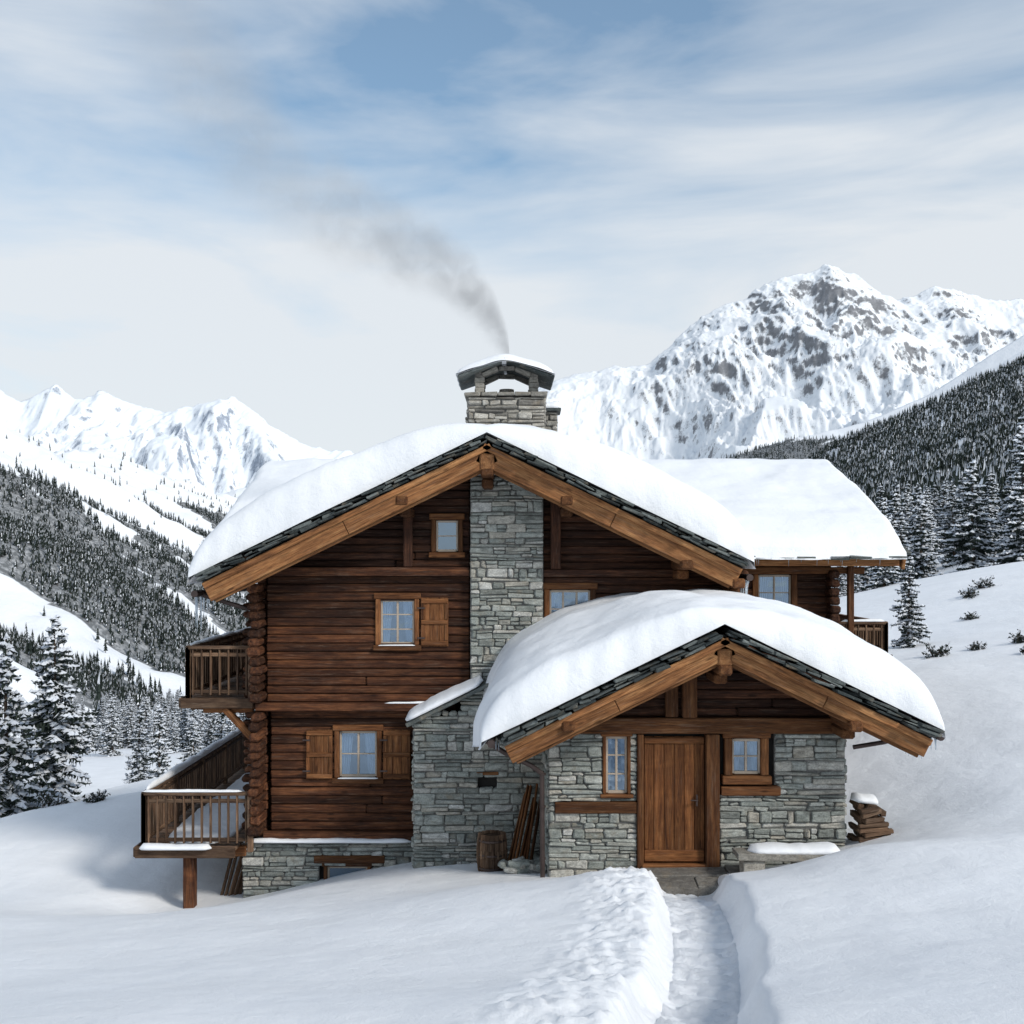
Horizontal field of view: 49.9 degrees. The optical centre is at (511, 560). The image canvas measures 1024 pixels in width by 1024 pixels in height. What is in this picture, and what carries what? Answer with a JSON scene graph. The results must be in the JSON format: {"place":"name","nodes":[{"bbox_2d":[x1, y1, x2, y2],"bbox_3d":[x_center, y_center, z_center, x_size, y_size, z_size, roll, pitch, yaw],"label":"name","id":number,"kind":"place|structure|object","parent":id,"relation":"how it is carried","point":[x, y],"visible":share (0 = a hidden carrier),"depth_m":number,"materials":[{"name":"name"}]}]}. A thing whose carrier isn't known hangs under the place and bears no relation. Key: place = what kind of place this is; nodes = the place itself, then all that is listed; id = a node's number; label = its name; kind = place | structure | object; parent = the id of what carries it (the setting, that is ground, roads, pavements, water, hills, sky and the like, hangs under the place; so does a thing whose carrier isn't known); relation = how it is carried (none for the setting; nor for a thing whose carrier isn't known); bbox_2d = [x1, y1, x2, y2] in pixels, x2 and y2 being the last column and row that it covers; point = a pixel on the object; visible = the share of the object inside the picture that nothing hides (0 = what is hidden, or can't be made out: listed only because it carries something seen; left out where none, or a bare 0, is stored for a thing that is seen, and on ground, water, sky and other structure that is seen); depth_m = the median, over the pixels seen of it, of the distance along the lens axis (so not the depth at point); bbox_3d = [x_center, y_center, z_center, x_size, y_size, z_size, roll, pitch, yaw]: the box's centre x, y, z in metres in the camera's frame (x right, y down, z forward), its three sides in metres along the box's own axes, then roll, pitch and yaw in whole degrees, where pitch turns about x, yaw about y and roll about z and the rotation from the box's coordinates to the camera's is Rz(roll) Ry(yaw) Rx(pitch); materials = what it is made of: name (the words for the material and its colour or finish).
{"place":"outdoors","nodes":[
{"label":"outdoors","id":0,"kind":"place"},
{"bbox_2d":[0,422,257,711],"bbox_3d":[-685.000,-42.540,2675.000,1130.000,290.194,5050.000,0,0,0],"label":"valley hillside","id":1,"kind":"structure","parent":0,"point":[23,604],"depth_m":925.30,"materials":[{"name":"white snow"}]},
{"bbox_2d":[0,384,353,493],"bbox_3d":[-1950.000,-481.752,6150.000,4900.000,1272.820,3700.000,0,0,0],"label":"mountain","id":2,"kind":"structure","parent":0,"point":[218,446],"depth_m":6536.39,"materials":[{"name":"white snow"}]},
{"bbox_2d":[0,365,1023,1023],"bbox_3d":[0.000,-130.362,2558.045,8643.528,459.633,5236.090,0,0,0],"label":"ground","id":3,"kind":"structure","parent":0,"point":[916,917],"depth_m":12.15,"materials":[{"name":"white snow"}]},
{"bbox_2d":[0,663,25,788],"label":"spruce tree","id":4,"kind":"object","parent":3,"relation":"on","point":[2,708],"visible":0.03,"depth_m":46.03,"materials":[{"name":"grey plant"}]},
{"bbox_2d":[0,632,61,817],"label":"spruce tree","id":5,"kind":"object","parent":3,"relation":"on","point":[15,754],"visible":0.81,"depth_m":33.31,"materials":[{"name":"green plant"}]},
{"bbox_2d":[23,684,72,782],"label":"spruce tree","id":6,"kind":"object","parent":3,"relation":"on","point":[33,738],"visible":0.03,"depth_m":67.89,"materials":[{"name":"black plant"}]},
{"bbox_2d":[33,787,66,808],"bbox_3d":[-10.892,5.653,25.954,0.780,0.495,0.872,0,0,-38],"label":"shrub","id":7,"kind":"object","parent":3,"relation":"on","point":[47,801],"visible":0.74,"depth_m":25.92,"materials":[{"name":"green plant"}]},
{"bbox_2d":[9,614,100,803],"bbox_3d":[-16.726,5.800,40.081,3.601,7.687,3.501,0,0,-26],"label":"spruce tree","id":8,"kind":"object","parent":3,"relation":"on","point":[52,770],"visible":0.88,"depth_m":39.73,"materials":[{"name":"green plant"}]},
{"bbox_2d":[82,789,110,802],"bbox_3d":[-9.644,5.486,25.508,0.617,0.386,0.489,0,0,-29],"label":"shrub","id":9,"kind":"object","parent":3,"relation":"on","point":[101,796],"visible":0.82,"depth_m":25.48,"materials":[{"name":"green plant"}]},
{"bbox_2d":[122,706,156,783],"bbox_3d":[-17.673,9.171,51.977,1.685,4.548,1.502,0,0,-43],"label":"spruce tree","id":10,"kind":"object","parent":3,"relation":"on","point":[141,760],"visible":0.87,"depth_m":51.86,"materials":[{"name":"grey plant"}]},
{"bbox_2d":[141,705,174,779],"bbox_3d":[-18.558,10.326,58.040,2.316,5.481,2.351,0,0,-40],"label":"spruce tree","id":11,"kind":"object","parent":3,"relation":"on","point":[161,768],"visible":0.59,"depth_m":57.88,"materials":[{"name":"grey plant"}]},
{"bbox_2d":[174,717,203,764],"bbox_3d":[-17.325,10.858,60.049,2.093,4.596,2.153,0,0,-2],"label":"spruce tree","id":12,"kind":"object","parent":3,"relation":"on","point":[193,740],"visible":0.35,"depth_m":59.88,"materials":[{"name":"grey plant"}]},
{"bbox_2d":[211,713,227,741],"bbox_3d":[-16.692,10.887,62.995,2.038,5.502,1.817,0,0,-28],"label":"spruce tree","id":13,"kind":"object","parent":3,"relation":"on","point":[223,720],"visible":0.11,"depth_m":62.90,"materials":[{"name":"grey plant"}]},
{"bbox_2d":[222,718,234,736],"bbox_3d":[-15.935,10.984,62.036,2.015,4.698,1.985,0,0,-41],"label":"spruce tree","id":14,"kind":"object","parent":3,"relation":"on","point":[229,723],"visible":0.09,"depth_m":61.95,"materials":[{"name":"grey plant"}]},
{"bbox_2d":[476,830,507,871],"bbox_3d":[-0.330,4.824,18.150,0.513,0.660,0.458,0,0,0],"label":"wooden barrel","id":15,"kind":"object","parent":3,"relation":"on","point":[491,851],"visible":0.86,"depth_m":17.98,"materials":[{"name":"brown wood"}]},
{"bbox_2d":[498,853,546,873],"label":"rubble stones","id":16,"kind":"object","parent":3,"relation":"on","point":[521,865],"visible":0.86,"depth_m":17.50,"materials":[{"name":"grey stone"}]},
{"bbox_2d":[507,783,539,860],"bbox_3d":[0.217,4.524,18.369,0.335,1.412,1.187,0,0,20],"label":"leaning timber","id":17,"kind":"object","parent":3,"relation":"on","point":[525,849],"visible":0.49,"depth_m":18.44,"materials":[{"name":"brown wood"}]},
{"bbox_2d":[133,354,945,908],"bbox_3d":[0.640,1.735,24.176,14.720,11.166,16.845,0,0,0],"label":"wooden chalet","id":18,"kind":"object","parent":3,"relation":"on","point":[447,644],"visible":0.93,"depth_m":19.00,"materials":[{"name":"brown wood"}]},
{"bbox_2d":[203,468,864,879],"bbox_3d":[0.600,2.162,22.815,14.400,7.533,13.730,0,0,0],"label":"window and post trim","id":19,"kind":"structure","parent":18,"relation":"in","point":[434,618],"depth_m":16.98,"materials":[{"name":"brown wood"}]},
{"bbox_2d":[644,736,703,861],"bbox_3d":[2.508,3.705,17.043,0.941,1.950,0.095,0,0,0],"label":"door","id":20,"kind":"structure","parent":18,"relation":"in","point":[673,766],"depth_m":17.03,"materials":[{"name":"brown wood"}]},
{"bbox_2d":[640,865,738,896],"bbox_3d":[2.819,4.856,16.457,1.770,0.343,1.004,0,0,0],"label":"stone doorstep","id":21,"kind":"object","parent":3,"relation":"on","point":[699,881],"visible":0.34,"depth_m":16.35,"materials":[{"name":"grey stone"}]},
{"bbox_2d":[654,892,740,1023],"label":"snow path","id":22,"kind":"structure","parent":3,"relation":"on","point":[724,1008],"depth_m":10.98,"materials":[{"name":"white snow"}]},
{"bbox_2d":[732,842,839,871],"bbox_3d":[4.107,4.589,16.383,1.586,0.752,0.486,0,0,0],"label":"stone bench","id":23,"kind":"object","parent":3,"relation":"on","point":[753,856],"visible":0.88,"depth_m":16.20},
{"bbox_2d":[833,566,846,596],"bbox_3d":[17.329,1.338,57.984,1.323,3.132,1.343,0,0,33],"label":"spruce tree","id":24,"kind":"object","parent":3,"relation":"on","point":[842,589],"visible":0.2,"depth_m":57.87,"materials":[{"name":"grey plant"}]},
{"bbox_2d":[842,574,846,590],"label":"spruce tree","id":25,"kind":"object","parent":3,"relation":"on","point":[844,576],"visible":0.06,"depth_m":78.84,"materials":[{"name":"grey plant"}]},
{"bbox_2d":[854,566,864,593],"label":"spruce tree","id":26,"kind":"object","parent":3,"relation":"on","point":[857,580],"visible":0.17,"depth_m":65.89,"materials":[{"name":"grey plant"}]},
{"bbox_2d":[846,792,893,842],"bbox_3d":[5.640,4.066,17.151,0.682,0.828,0.793,0,0,0],"label":"firewood stack","id":27,"kind":"object","parent":3,"relation":"on","point":[868,814],"visible":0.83,"depth_m":16.93,"materials":[{"name":"brown wood"}]},
{"bbox_2d":[867,498,906,587],"bbox_3d":[16.892,-0.573,49.924,1.502,4.548,1.685,0,0,-19],"label":"spruce tree","id":28,"kind":"object","parent":3,"relation":"on","point":[886,576],"visible":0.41,"depth_m":49.79,"materials":[{"name":"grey plant"}]},
{"bbox_2d":[872,514,905,588],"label":"spruce tree","id":29,"kind":"object","parent":3,"relation":"on","point":[893,524],"visible":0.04,"depth_m":79.86,"materials":[{"name":"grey plant"}]},
{"bbox_2d":[894,495,939,583],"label":"spruce tree","id":30,"kind":"object","parent":3,"relation":"on","point":[924,560],"visible":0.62,"depth_m":77.73,"materials":[{"name":"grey plant"}]},
{"bbox_2d":[921,643,951,658],"bbox_3d":[11.565,2.465,30.035,0.815,0.497,0.811,0,0,0],"label":"shrub","id":31,"kind":"object","parent":3,"relation":"on","point":[937,653],"visible":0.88,"depth_m":29.90,"materials":[{"name":"green plant"}]},
{"bbox_2d":[928,460,1008,576],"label":"spruce tree","id":32,"kind":"object","parent":3,"relation":"on","point":[965,532],"visible":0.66,"depth_m":73.70,"materials":[{"name":"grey plant"}]},
{"bbox_2d":[958,586,978,598],"bbox_3d":[16.589,1.164,39.939,0.826,0.534,0.797,0,0,-36],"label":"shrub","id":33,"kind":"object","parent":3,"relation":"on","point":[970,593],"visible":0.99,"depth_m":39.91,"materials":[{"name":"green plant"}]},
{"bbox_2d":[959,611,978,619],"bbox_3d":[14.996,1.839,36.013,0.673,0.350,0.532,0,0,0],"label":"shrub","id":34,"kind":"object","parent":3,"relation":"on","point":[970,617],"visible":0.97,"depth_m":35.91,"materials":[{"name":"green plant"}]},
{"bbox_2d":[966,641,986,650],"bbox_3d":[12.694,2.356,30.003,0.479,0.345,0.555,0,0,-14],"label":"shrub","id":35,"kind":"object","parent":3,"relation":"on","point":[974,647],"visible":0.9,"depth_m":29.93,"materials":[{"name":"green plant"}]},
{"bbox_2d":[968,575,1002,588],"bbox_3d":[17.580,0.828,40.995,1.162,0.551,0.900,0,0,0],"label":"shrub","id":36,"kind":"object","parent":3,"relation":"on","point":[983,584],"visible":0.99,"depth_m":40.95,"materials":[{"name":"green plant"}]},
{"bbox_2d":[986,447,1023,564],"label":"spruce tree","id":37,"kind":"object","parent":3,"relation":"on","point":[1016,537],"visible":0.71,"depth_m":71.86,"materials":[{"name":"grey plant"}]},
{"bbox_2d":[988,428,1023,561],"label":"spruce tree","id":38,"kind":"object","parent":3,"relation":"on","point":[1019,446],"visible":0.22,"depth_m":76.07,"materials":[{"name":"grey plant"}]},
{"bbox_2d":[989,408,1023,553],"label":"spruce tree","id":39,"kind":"object","parent":3,"relation":"on","point":[1002,493],"visible":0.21,"depth_m":82.46,"materials":[{"name":"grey plant"}]},
{"bbox_2d":[1008,629,1023,642],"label":"shrub","id":40,"kind":"object","parent":3,"relation":"on","point":[1019,639],"visible":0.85,"depth_m":29.99,"materials":[{"name":"green plant"}]},
{"bbox_2d":[1013,511,1023,558],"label":"spruce tree","id":41,"kind":"object","parent":3,"relation":"on","point":[1019,555],"visible":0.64,"depth_m":69.17,"materials":[{"name":"plant"}]},
{"bbox_2d":[0,0,1023,453],"label":"sky","id":42,"kind":"structure","parent":0,"point":[313,215],"materials":[{"name":"blue"}]},
{"bbox_2d":[538,264,1023,459],"bbox_3d":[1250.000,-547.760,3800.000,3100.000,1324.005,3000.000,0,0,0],"label":"mountain","id":43,"kind":"structure","parent":0,"point":[824,348],"depth_m":4049.20,"materials":[{"name":"white snow"}]},
{"bbox_2d":[731,335,1023,459],"bbox_3d":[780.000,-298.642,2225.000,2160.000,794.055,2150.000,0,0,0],"label":"mountain spur","id":44,"kind":"structure","parent":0,"point":[1012,351],"depth_m":2568.76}
]}

